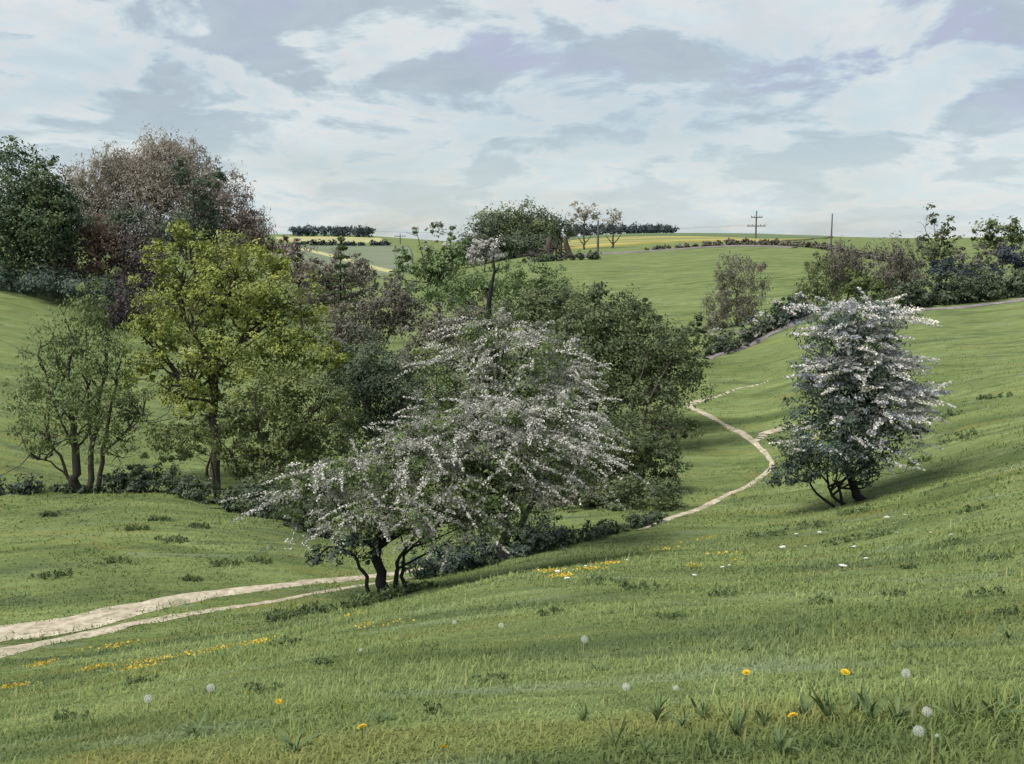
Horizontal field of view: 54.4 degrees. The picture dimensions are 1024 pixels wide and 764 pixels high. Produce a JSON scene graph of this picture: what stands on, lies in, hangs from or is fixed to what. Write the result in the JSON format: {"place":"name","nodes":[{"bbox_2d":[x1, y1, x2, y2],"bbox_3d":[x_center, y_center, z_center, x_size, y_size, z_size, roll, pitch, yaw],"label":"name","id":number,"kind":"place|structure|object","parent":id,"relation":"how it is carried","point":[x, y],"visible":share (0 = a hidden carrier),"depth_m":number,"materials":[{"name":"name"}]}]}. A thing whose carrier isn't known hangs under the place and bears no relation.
{"place":"outdoors","nodes":[
{"label":"outdoors","id":0,"kind":"place"},
{"bbox_2d":[0,576,415,657],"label":"path","id":1,"kind":"structure","parent":0,"point":[11,650],"depth_m":22.73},
{"bbox_2d":[0,564,438,641],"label":"path","id":2,"kind":"structure","parent":0,"point":[101,615],"depth_m":24.07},
{"bbox_2d":[276,236,382,242],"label":"crop field","id":3,"kind":"structure","parent":0,"point":[355,239],"depth_m":467.62,"materials":[{"name":"plant"}]},
{"bbox_2d":[276,244,413,274],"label":"crop field","id":4,"kind":"structure","parent":0,"point":[382,256],"depth_m":361.05,"materials":[{"name":"green plant"}]},
{"bbox_2d":[0,230,1023,763],"bbox_3d":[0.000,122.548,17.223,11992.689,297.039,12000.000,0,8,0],"label":"ground","id":5,"kind":"structure","parent":0,"point":[674,284],"depth_m":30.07,"materials":[{"name":"green plant"}]},
{"bbox_2d":[0,473,45,495],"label":"bramble scrub","id":6,"kind":"object","parent":5,"relation":"on","point":[26,487],"visible":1,"depth_m":37.13,"materials":[{"name":"green plant"}]},
{"bbox_2d":[0,135,97,291],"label":"evergreen tree","id":7,"kind":"object","parent":5,"relation":"on","point":[8,217],"visible":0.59,"depth_m":94.96,"materials":[{"name":"green plant"}]},
{"bbox_2d":[12,155,87,298],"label":"evergreen tree","id":8,"kind":"object","parent":5,"relation":"on","point":[49,222],"visible":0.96,"depth_m":93.81,"materials":[{"name":"green plant"}]},
{"bbox_2d":[30,568,72,579],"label":"grass tussock","id":9,"kind":"object","parent":5,"relation":"on","point":[61,573],"depth_m":27.56,"materials":[{"name":"green plant"}]},
{"bbox_2d":[21,195,103,301],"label":"dark bush","id":10,"kind":"object","parent":5,"relation":"on","point":[84,219],"visible":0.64,"depth_m":95.47,"materials":[{"name":"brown plant"}]},
{"bbox_2d":[51,707,88,720],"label":"grass tussock","id":11,"kind":"object","parent":5,"relation":"on","point":[57,716],"depth_m":6.75,"materials":[{"name":"green plant"}]},
{"bbox_2d":[0,263,141,309],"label":"dark bush","id":12,"kind":"object","parent":5,"relation":"on","point":[63,287],"visible":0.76,"depth_m":92.83,"materials":[{"name":"green plant"}]},
{"bbox_2d":[48,481,103,493],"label":"bramble scrub","id":13,"kind":"object","parent":5,"relation":"on","point":[66,488],"visible":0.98,"depth_m":37.51,"materials":[{"name":"green plant"}]},
{"bbox_2d":[41,212,136,303],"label":"rust bush","id":14,"kind":"object","parent":5,"relation":"on","point":[95,242],"visible":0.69,"depth_m":97.39,"materials":[{"name":"brown plant"}]},
{"bbox_2d":[0,273,193,492],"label":"willow tree","id":15,"kind":"object","parent":5,"relation":"on","point":[70,405],"visible":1,"depth_m":37.19,"materials":[{"name":"green plant"}]},
{"bbox_2d":[55,140,156,272],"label":"bare tree","id":16,"kind":"object","parent":5,"relation":"on","point":[82,184],"visible":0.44,"depth_m":114.65,"materials":[{"name":"brown plant"}]},
{"bbox_2d":[93,202,149,291],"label":"ivy tree","id":17,"kind":"object","parent":5,"relation":"on","point":[123,216],"visible":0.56,"depth_m":104.20,"materials":[{"name":"green plant"}]},
{"bbox_2d":[79,273,169,331],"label":"dark bush","id":18,"kind":"object","parent":5,"relation":"on","point":[121,313],"visible":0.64,"depth_m":89.33,"materials":[{"name":"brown plant"}]},
{"bbox_2d":[103,220,181,314],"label":"plum bush","id":19,"kind":"object","parent":5,"relation":"on","point":[134,261],"visible":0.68,"depth_m":97.34,"materials":[{"name":"purple plant"}]},
{"bbox_2d":[0,634,286,689],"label":"buttercup patch","id":20,"kind":"object","parent":5,"relation":"on","point":[130,666],"visible":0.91,"depth_m":14.84,"materials":[{"name":"yellow plant"}]},
{"bbox_2d":[86,116,237,268],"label":"bare tree","id":21,"kind":"object","parent":5,"relation":"on","point":[152,187],"visible":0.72,"depth_m":115.53,"materials":[{"name":"brown plant"}]},
{"bbox_2d":[141,155,229,310],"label":"ivy tree","id":22,"kind":"object","parent":5,"relation":"on","point":[190,219],"visible":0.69,"depth_m":105.81,"materials":[{"name":"green plant"}]},
{"bbox_2d":[171,711,216,738],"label":"weed plant","id":23,"kind":"object","parent":5,"relation":"on","point":[187,729],"visible":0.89,"depth_m":5.58,"materials":[{"name":"green plant"}]},
{"bbox_2d":[96,461,331,537],"bbox_3d":[-10.691,4.051,35.944,11.084,1.719,2.647,5,9,32],"label":"bramble scrub","id":24,"kind":"object","parent":5,"relation":"on","point":[140,481],"visible":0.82,"depth_m":36.44,"materials":[{"name":"green plant"}]},
{"bbox_2d":[152,421,279,496],"bbox_3d":[-12.161,3.308,40.980,5.236,3.342,2.956,0,8,0],"label":"green bush","id":25,"kind":"object","parent":5,"relation":"on","point":[184,454],"visible":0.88,"depth_m":40.48,"materials":[{"name":"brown plant"}]},
{"bbox_2d":[137,407,307,476],"bbox_3d":[-13.831,2.858,47.904,8.516,3.824,3.963,1,8,9],"label":"thicket bush","id":26,"kind":"object","parent":5,"relation":"on","point":[156,443],"visible":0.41,"depth_m":47.49,"materials":[{"name":"green plant"}]},
{"bbox_2d":[171,160,283,304],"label":"bare tree","id":27,"kind":"object","parent":5,"relation":"on","point":[251,222],"visible":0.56,"depth_m":113.63,"materials":[{"name":"brown plant"}]},
{"bbox_2d":[119,213,355,490],"bbox_3d":[-12.285,-1.173,44.301,10.087,12.429,6.690,4,9,24],"label":"yellow tree","id":28,"kind":"object","parent":5,"relation":"on","point":[221,296],"visible":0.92,"depth_m":43.54,"materials":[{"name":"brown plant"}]},
{"bbox_2d":[235,681,282,694],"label":"grass tussock","id":29,"kind":"object","parent":5,"relation":"on","point":[276,684],"depth_m":7.11,"materials":[{"name":"green plant"}]},
{"bbox_2d":[203,358,366,483],"bbox_3d":[-8.929,2.245,39.560,6.333,6.399,4.013,0,8,0],"label":"green tree","id":30,"kind":"object","parent":5,"relation":"on","point":[288,437],"visible":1,"depth_m":39.35,"materials":[{"name":"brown plant"}]},
{"bbox_2d":[240,460,338,516],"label":"green bush","id":31,"kind":"object","parent":5,"relation":"on","point":[266,477],"visible":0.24,"depth_m":35.62,"materials":[{"name":"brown plant"}]},
{"bbox_2d":[265,235,329,351],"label":"brown bush","id":32,"kind":"object","parent":5,"relation":"on","point":[292,249],"visible":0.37,"depth_m":91.10,"materials":[{"name":"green plant"}]},
{"bbox_2d":[273,728,323,752],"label":"weed plant","id":33,"kind":"object","parent":5,"relation":"on","point":[286,739],"visible":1,"depth_m":5.00,"materials":[{"name":"green plant"}]},
{"bbox_2d":[215,417,386,501],"bbox_3d":[-8.837,3.352,41.761,7.241,4.223,4.283,0,8,0],"label":"thicket bush","id":34,"kind":"object","parent":5,"relation":"on","point":[338,445],"visible":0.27,"depth_m":41.51,"materials":[{"name":"green plant"}]},
{"bbox_2d":[288,225,319,236],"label":"distant wood","id":35,"kind":"object","parent":5,"relation":"on","point":[304,230],"visible":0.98,"depth_m":503.52,"materials":[{"name":"green plant"}]},
{"bbox_2d":[260,514,387,594],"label":"hawthorn sapling","id":36,"kind":"object","parent":5,"relation":"on","point":[337,550],"visible":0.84,"depth_m":24.75,"materials":[{"name":"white plant"}]},
{"bbox_2d":[282,247,379,335],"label":"brown bush","id":37,"kind":"object","parent":5,"relation":"on","point":[357,270],"visible":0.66,"depth_m":79.13,"materials":[{"name":"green plant"}]},
{"bbox_2d":[319,236,362,351],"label":"conifer tree","id":38,"kind":"object","parent":5,"relation":"on","point":[341,239],"visible":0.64,"depth_m":75.46,"materials":[{"name":"green plant"}]},
{"bbox_2d":[291,238,391,245],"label":"hedge","id":39,"kind":"object","parent":5,"relation":"on","point":[333,242],"visible":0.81,"depth_m":420.43,"materials":[{"name":"green plant"}]},
{"bbox_2d":[319,225,375,237],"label":"distant wood","id":40,"kind":"object","parent":5,"relation":"on","point":[345,231],"visible":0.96,"depth_m":508.40,"materials":[{"name":"green plant"}]},
{"bbox_2d":[263,576,437,622],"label":"rough verge","id":41,"kind":"structure","parent":5,"relation":"on","point":[355,601],"depth_m":23.39,"materials":[{"name":"green plant"}]},
{"bbox_2d":[299,273,442,413],"bbox_3d":[-8.727,-2.345,62.650,9.016,9.112,5.699,0,8,0],"label":"tree","id":42,"kind":"object","parent":5,"relation":"on","point":[405,301],"visible":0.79,"depth_m":61.41,"materials":[{"name":"green plant"}]},
{"bbox_2d":[355,266,393,328],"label":"tree","id":43,"kind":"object","parent":5,"relation":"on","point":[374,271],"visible":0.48,"depth_m":99.41,"materials":[{"name":"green plant"}]},
{"bbox_2d":[310,325,450,459],"bbox_3d":[-6.261,0.692,50.472,8.330,7.174,6.009,0,8,0],"label":"tree","id":44,"kind":"object","parent":5,"relation":"on","point":[364,379],"visible":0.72,"depth_m":49.83,"materials":[{"name":"green plant"}]},
{"bbox_2d":[385,221,482,354],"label":"tree","id":45,"kind":"object","parent":5,"relation":"on","point":[433,277],"visible":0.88,"depth_m":90.87,"materials":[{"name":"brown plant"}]},
{"bbox_2d":[218,382,650,595],"bbox_3d":[-1.902,2.834,24.805,10.743,5.568,4.821,0,8,0],"label":"hawthorn tree","id":46,"kind":"object","parent":5,"relation":"on","point":[529,427],"visible":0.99,"depth_m":24.24,"materials":[{"name":"white plant"}]},
{"bbox_2d":[385,293,513,408],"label":"tree","id":47,"kind":"object","parent":5,"relation":"on","point":[427,328],"visible":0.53,"depth_m":57.65,"materials":[{"name":"green plant"}]},
{"bbox_2d":[453,215,507,267],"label":"copse tree","id":48,"kind":"object","parent":5,"relation":"on","point":[485,233],"visible":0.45,"depth_m":245.90,"materials":[{"name":"green plant"}]},
{"bbox_2d":[465,235,507,271],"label":"blossom tree","id":49,"kind":"object","parent":5,"relation":"on","point":[482,255],"visible":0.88,"depth_m":197.51,"materials":[{"name":"white plant"}]},
{"bbox_2d":[482,251,499,393],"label":"dead tree","id":50,"kind":"object","parent":5,"relation":"on","point":[489,300],"visible":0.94,"depth_m":55.81,"materials":[{"name":"brown wood"}]},
{"bbox_2d":[394,508,590,579],"bbox_3d":[-0.727,4.838,29.317,5.923,1.636,1.902,-4,9,-25],"label":"bramble scrub","id":51,"kind":"object","parent":5,"relation":"on","point":[454,563],"visible":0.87,"depth_m":28.84,"materials":[{"name":"green plant"}]},
{"bbox_2d":[374,303,629,560],"bbox_3d":[-0.262,1.694,29.351,7.362,7.972,5.953,0,8,0],"label":"hawthorn tree","id":52,"kind":"object","parent":5,"relation":"on","point":[485,376],"visible":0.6,"depth_m":28.75,"materials":[{"name":"white plant"}]},
{"bbox_2d":[425,254,583,360],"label":"tree","id":53,"kind":"object","parent":5,"relation":"on","point":[465,285],"visible":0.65,"depth_m":83.00,"materials":[{"name":"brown plant"}]},
{"bbox_2d":[466,200,542,259],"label":"copse tree","id":54,"kind":"object","parent":5,"relation":"on","point":[507,229],"visible":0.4,"depth_m":257.25,"materials":[{"name":"green plant"}]},
{"bbox_2d":[418,354,602,479],"bbox_3d":[0.048,1.608,44.722,8.910,5.837,5.218,0,8,0],"label":"thicket bush","id":55,"kind":"object","parent":5,"relation":"on","point":[521,406],"visible":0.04,"depth_m":44.20,"materials":[{"name":"green plant"}]},
{"bbox_2d":[464,220,563,261],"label":"copse tree","id":56,"kind":"object","parent":5,"relation":"on","point":[518,244],"visible":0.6,"depth_m":249.84,"materials":[{"name":"green plant"}]},
{"bbox_2d":[491,195,562,253],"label":"copse tree","id":57,"kind":"object","parent":5,"relation":"on","point":[533,224],"visible":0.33,"depth_m":261.75,"materials":[{"name":"green plant"}]},
{"bbox_2d":[491,281,600,400],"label":"tree","id":58,"kind":"object","parent":5,"relation":"on","point":[531,308],"visible":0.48,"depth_m":63.29,"materials":[{"name":"green plant"}]},
{"bbox_2d":[523,203,582,247],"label":"copse tree","id":59,"kind":"object","parent":5,"relation":"on","point":[565,224],"visible":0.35,"depth_m":267.01,"materials":[{"name":"plant"}]},
{"bbox_2d":[516,237,589,261],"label":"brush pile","id":60,"kind":"object","parent":5,"relation":"on","point":[548,249],"visible":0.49,"depth_m":212.58,"materials":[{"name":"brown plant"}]},
{"bbox_2d":[528,249,601,261],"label":"hillside scrub","id":61,"kind":"object","parent":5,"relation":"on","point":[593,255],"visible":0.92,"depth_m":203.36,"materials":[{"name":"green plant"}]},
{"bbox_2d":[504,393,656,503],"bbox_3d":[2.546,2.698,40.748,6.961,4.477,4.464,0,8,0],"label":"thicket bush","id":62,"kind":"object","parent":5,"relation":"on","point":[620,443],"visible":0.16,"depth_m":40.19,"materials":[{"name":"green plant"}]},
{"bbox_2d":[533,466,627,508],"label":"thicket bush","id":63,"kind":"object","parent":5,"relation":"on","point":[572,495],"visible":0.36,"depth_m":38.64,"materials":[{"name":"green plant"}]},
{"bbox_2d":[533,560,628,579],"bbox_3d":[1.544,3.607,19.314,1.372,2.197,7.586,3,8,18],"label":"buttercup patch","id":64,"kind":"object","parent":5,"relation":"on","point":[585,567],"visible":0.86,"depth_m":17.97,"materials":[{"name":"yellow plant"}]},
{"bbox_2d":[565,200,601,249],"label":"slender tree","id":65,"kind":"object","parent":5,"relation":"on","point":[584,216],"visible":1,"depth_m":254.53,"materials":[{"name":"brown plant"}]},
{"bbox_2d":[512,510,668,556],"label":"bramble scrub","id":66,"kind":"object","parent":5,"relation":"on","point":[602,529],"visible":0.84,"depth_m":32.67,"materials":[{"name":"green plant"}]},
{"bbox_2d":[602,208,623,247],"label":"slender tree","id":67,"kind":"object","parent":5,"relation":"on","point":[612,214],"visible":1,"depth_m":252.82,"materials":[{"name":"brown plant"}]},
{"bbox_2d":[535,469,693,512],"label":"thicket bush","id":68,"kind":"object","parent":5,"relation":"on","point":[666,502],"visible":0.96,"depth_m":37.96,"materials":[{"name":"green plant"}]},
{"bbox_2d":[521,281,715,426],"bbox_3d":[5.335,-1.267,54.493,11.512,8.516,7.090,0,8,0],"label":"tree","id":69,"kind":"object","parent":5,"relation":"on","point":[601,347],"visible":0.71,"depth_m":53.36,"materials":[{"name":"green plant"}]},
{"bbox_2d":[563,221,679,236],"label":"distant wood","id":70,"kind":"object","parent":5,"relation":"on","point":[649,228],"visible":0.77,"depth_m":444.71,"materials":[{"name":"green plant"}]},
{"bbox_2d":[578,430,693,496],"bbox_3d":[5.102,3.493,41.927,5.180,2.998,3.376,0,8,0],"label":"thicket bush","id":71,"kind":"object","parent":5,"relation":"on","point":[658,452],"visible":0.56,"depth_m":41.56,"materials":[{"name":"green plant"}]},
{"bbox_2d":[617,578,669,590],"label":"grass tussock","id":72,"kind":"object","parent":5,"relation":"on","point":[627,585],"depth_m":13.83,"materials":[{"name":"green plant"}]},
{"bbox_2d":[631,690,676,721],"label":"weed plant","id":73,"kind":"object","parent":5,"relation":"on","point":[657,711],"visible":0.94,"depth_m":4.98,"materials":[{"name":"green plant"}]},
{"bbox_2d":[619,310,716,449],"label":"tree","id":74,"kind":"object","parent":5,"relation":"on","point":[686,375],"visible":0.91,"depth_m":50.30,"materials":[{"name":"green plant"}]},
{"bbox_2d":[687,691,717,718],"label":"weed plant","id":75,"kind":"object","parent":5,"relation":"on","point":[703,709],"visible":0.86,"depth_m":4.97,"materials":[{"name":"green plant"}]},
{"bbox_2d":[694,725,731,753],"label":"weed plant","id":76,"kind":"object","parent":5,"relation":"on","point":[712,746],"visible":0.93,"depth_m":4.31,"materials":[{"name":"green plant"}]},
{"bbox_2d":[700,249,772,328],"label":"pale tree","id":77,"kind":"object","parent":5,"relation":"on","point":[726,304],"visible":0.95,"depth_m":91.34,"materials":[{"name":"green plant"}]},
{"bbox_2d":[719,700,754,734],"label":"weed plant","id":78,"kind":"object","parent":5,"relation":"on","point":[737,722],"visible":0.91,"depth_m":4.58,"materials":[{"name":"green plant"}]},
{"bbox_2d":[704,315,811,358],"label":"hedge bank","id":79,"kind":"structure","parent":5,"relation":"on","point":[761,339],"depth_m":77.57,"materials":[{"name":"soil"}]},
{"bbox_2d":[699,296,813,357],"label":"hedge","id":80,"kind":"object","parent":79,"relation":"on","point":[726,344],"visible":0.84,"depth_m":77.39,"materials":[{"name":"green plant"}]},
{"bbox_2d":[738,291,809,331],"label":"hedge tree","id":81,"kind":"object","parent":79,"relation":"on","point":[787,312],"visible":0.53,"depth_m":80.60,"materials":[{"name":"plant"}]},
{"bbox_2d":[769,724,800,754],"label":"weed plant","id":82,"kind":"object","parent":5,"relation":"on","point":[780,741],"visible":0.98,"depth_m":4.23,"materials":[{"name":"green plant"}]},
{"bbox_2d":[644,237,926,265],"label":"hedge","id":83,"kind":"object","parent":5,"relation":"on","point":[776,241],"visible":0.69,"depth_m":225.87,"materials":[{"name":"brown plant"}]},
{"bbox_2d":[790,248,842,305],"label":"pale tree","id":84,"kind":"object","parent":5,"relation":"on","point":[816,285],"visible":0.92,"depth_m":95.37,"materials":[{"name":"green plant"}]},
{"bbox_2d":[807,680,856,718],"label":"weed plant","id":85,"kind":"object","parent":5,"relation":"on","point":[827,712],"visible":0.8,"depth_m":4.72,"materials":[{"name":"green plant"}]},
{"bbox_2d":[816,235,874,301],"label":"brush tree","id":86,"kind":"object","parent":5,"relation":"on","point":[839,265],"visible":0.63,"depth_m":96.77,"materials":[{"name":"green plant"}]},
{"bbox_2d":[759,287,957,506],"bbox_3d":[12.029,0.624,34.383,6.756,7.858,4.140,0,8,0],"label":"hawthorn tree","id":87,"kind":"object","parent":5,"relation":"on","point":[849,368],"visible":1,"depth_m":33.74,"materials":[{"name":"white plant"}]},
{"bbox_2d":[835,266,896,305],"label":"round bush","id":88,"kind":"object","parent":5,"relation":"on","point":[861,280],"visible":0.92,"depth_m":89.28,"materials":[{"name":"green plant"}]},
{"bbox_2d":[854,684,886,722],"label":"weed plant","id":89,"kind":"object","parent":5,"relation":"on","point":[865,703],"visible":0.88,"depth_m":4.67,"materials":[{"name":"green plant"}]},
{"bbox_2d":[877,688,916,722],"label":"weed plant","id":90,"kind":"object","parent":5,"relation":"on","point":[896,709],"visible":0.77,"depth_m":4.61,"materials":[{"name":"green plant"}]},
{"bbox_2d":[864,232,933,299],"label":"brush tree","id":91,"kind":"object","parent":5,"relation":"on","point":[902,270],"visible":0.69,"depth_m":94.94,"materials":[{"name":"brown plant"}]},
{"bbox_2d":[914,202,970,282],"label":"skyline tree","id":92,"kind":"object","parent":5,"relation":"on","point":[930,246],"visible":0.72,"depth_m":110.62,"materials":[{"name":"green plant"}]},
{"bbox_2d":[918,256,982,291],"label":"dark bush","id":93,"kind":"object","parent":5,"relation":"on","point":[946,267],"visible":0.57,"depth_m":95.14,"materials":[{"name":"green plant"}]},
{"bbox_2d":[930,689,970,720],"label":"weed plant","id":94,"kind":"object","parent":5,"relation":"on","point":[950,707],"visible":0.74,"depth_m":4.58,"materials":[{"name":"green plant"}]},
{"bbox_2d":[890,264,1023,307],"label":"hedge","id":95,"kind":"object","parent":5,"relation":"on","point":[961,291],"visible":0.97,"depth_m":87.56,"materials":[{"name":"green plant"}]},
{"bbox_2d":[896,298,1023,311],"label":"hedge bank","id":96,"kind":"structure","parent":5,"relation":"on","point":[984,304],"depth_m":84.98,"materials":[{"name":"soil"}]},
{"bbox_2d":[937,240,1009,268],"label":"brown bush","id":97,"kind":"object","parent":5,"relation":"on","point":[979,257],"visible":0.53,"depth_m":106.73,"materials":[{"name":"green plant"}]},
{"bbox_2d":[964,586,1009,596],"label":"grass tussock","id":98,"kind":"object","parent":5,"relation":"on","point":[982,589],"depth_m":10.94,"materials":[{"name":"green plant"}]},
{"bbox_2d":[963,242,1023,281],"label":"dark bush","id":99,"kind":"object","parent":5,"relation":"on","point":[1014,259],"visible":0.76,"depth_m":98.90,"materials":[{"name":"green plant"}]},
{"bbox_2d":[969,215,1023,280],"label":"skyline tree","id":100,"kind":"object","parent":5,"relation":"on","point":[1011,230],"visible":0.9,"depth_m":110.41,"materials":[{"name":"green plant"}]},
{"bbox_2d":[981,680,1023,717],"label":"weed plant","id":101,"kind":"object","parent":5,"relation":"on","point":[991,708],"visible":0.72,"depth_m":4.56,"materials":[{"name":"green plant"}]},
{"bbox_2d":[0,0,1023,241],"label":"sky","id":102,"kind":"structure","parent":0,"point":[394,117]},
{"bbox_2d":[518,245,797,262],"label":"field track","id":103,"kind":"structure","parent":0,"point":[686,248],"depth_m":225.91,"materials":[{"name":"soil"}]},
{"bbox_2d":[522,236,813,255],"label":"crop field","id":104,"kind":"structure","parent":0,"point":[606,242],"depth_m":291.27,"materials":[{"name":"yellow plant"}]},
{"bbox_2d":[568,233,832,239],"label":"crop field","id":105,"kind":"structure","parent":0,"point":[747,235],"depth_m":372.09,"materials":[{"name":"plant"}]},
{"bbox_2d":[636,405,773,530],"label":"path","id":106,"kind":"structure","parent":0,"point":[749,438],"depth_m":46.17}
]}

